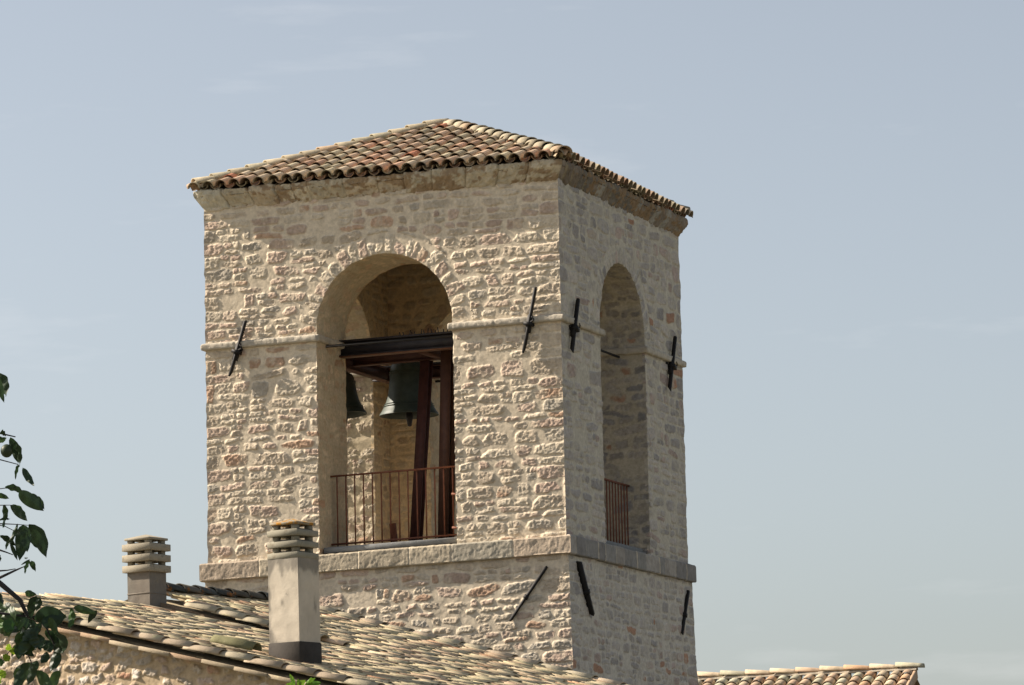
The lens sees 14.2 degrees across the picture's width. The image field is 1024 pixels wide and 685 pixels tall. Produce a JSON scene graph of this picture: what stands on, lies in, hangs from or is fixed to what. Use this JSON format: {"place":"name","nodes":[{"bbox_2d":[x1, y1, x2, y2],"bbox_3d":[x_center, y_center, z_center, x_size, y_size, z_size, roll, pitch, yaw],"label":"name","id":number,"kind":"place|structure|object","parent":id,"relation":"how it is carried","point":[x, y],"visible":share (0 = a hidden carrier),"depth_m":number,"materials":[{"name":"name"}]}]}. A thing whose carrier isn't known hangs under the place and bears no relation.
{"place":"outdoors","nodes":[
{"label":"outdoors","id":0,"kind":"place"},
{"bbox_2d":[0,519,626,684],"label":"house","id":1,"kind":"structure","parent":0,"point":[279,632],"depth_m":48.59,"materials":[{"name":"tile"}]},
{"bbox_2d":[0,0,1023,684],"label":"sky","id":2,"kind":"structure","parent":0,"point":[850,173],"materials":[{"name":"blue"}]},
{"label":"ground","id":3,"kind":"structure","parent":0,"visible":0},
{"bbox_2d":[0,373,96,684],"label":"tree","id":4,"kind":"object","parent":3,"relation":"on","point":[29,639],"visible":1,"depth_m":19.97,"materials":[{"name":"green plant"}]},
{"bbox_2d":[286,674,320,684],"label":"climbing plant","id":5,"kind":"object","parent":3,"relation":"on","point":[310,681],"visible":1,"depth_m":44.50,"materials":[{"name":"green plant"}]},
{"bbox_2d":[186,118,697,684],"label":"bell tower","id":6,"kind":"structure","parent":3,"relation":"on","point":[538,278],"depth_m":60.43,"materials":[{"name":"stone"}]},
{"bbox_2d":[330,466,456,545],"bbox_3d":[-1.654,2.391,60.110,2.157,1.067,0.045,-5,-9,20],"label":"railing","id":7,"kind":"object","parent":6,"relation":"on","point":[399,538],"visible":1,"depth_m":60.13,"materials":[{"name":"metal"}]},
{"bbox_2d":[389,523,397,541],"bbox_3d":[-1.757,2.950,61.300,0.126,0.511,0.052,-5,-9,20],"label":"wooden stake","id":8,"kind":"object","parent":6,"relation":"on","point":[394,532],"visible":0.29,"depth_m":61.30,"materials":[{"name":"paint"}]},
{"bbox_2d":[339,327,454,540],"bbox_3d":[-1.021,1.636,62.336,3.503,3.384,3.615,-5,-9,20],"label":"bell stand","id":9,"kind":"object","parent":6,"relation":"on","point":[367,360],"visible":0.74,"depth_m":61.13,"materials":[{"name":"brown paint"}]},
{"bbox_2d":[346,372,366,424],"bbox_3d":[-2.613,0.818,63.146,0.720,0.962,0.720,-9,-10,19],"label":"bell","id":10,"kind":"object","parent":9,"relation":"hanging from","point":[354,407],"visible":0.32,"depth_m":62.99,"materials":[{"name":"brown metal"}]},
{"bbox_2d":[379,362,438,426],"bbox_3d":[-1.582,0.688,62.721,0.910,1.202,0.910,-5,-9,20],"label":"bell","id":11,"kind":"object","parent":9,"relation":"hanging from","point":[401,401],"visible":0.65,"depth_m":62.47,"materials":[{"name":"grey metal"}]},
{"bbox_2d":[604,478,629,545],"bbox_3d":[1.421,2.547,61.403,0.047,1.028,2.065,-5,-9,20],"label":"railing","id":12,"kind":"object","parent":6,"relation":"on","point":[616,482],"visible":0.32,"depth_m":61.86,"materials":[{"name":"metal"}]},
{"bbox_2d":[697,662,924,684],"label":"neighbour house","id":13,"kind":"structure","parent":3,"relation":"on","point":[781,676],"depth_m":72.17,"materials":[{"name":"ceramic"}]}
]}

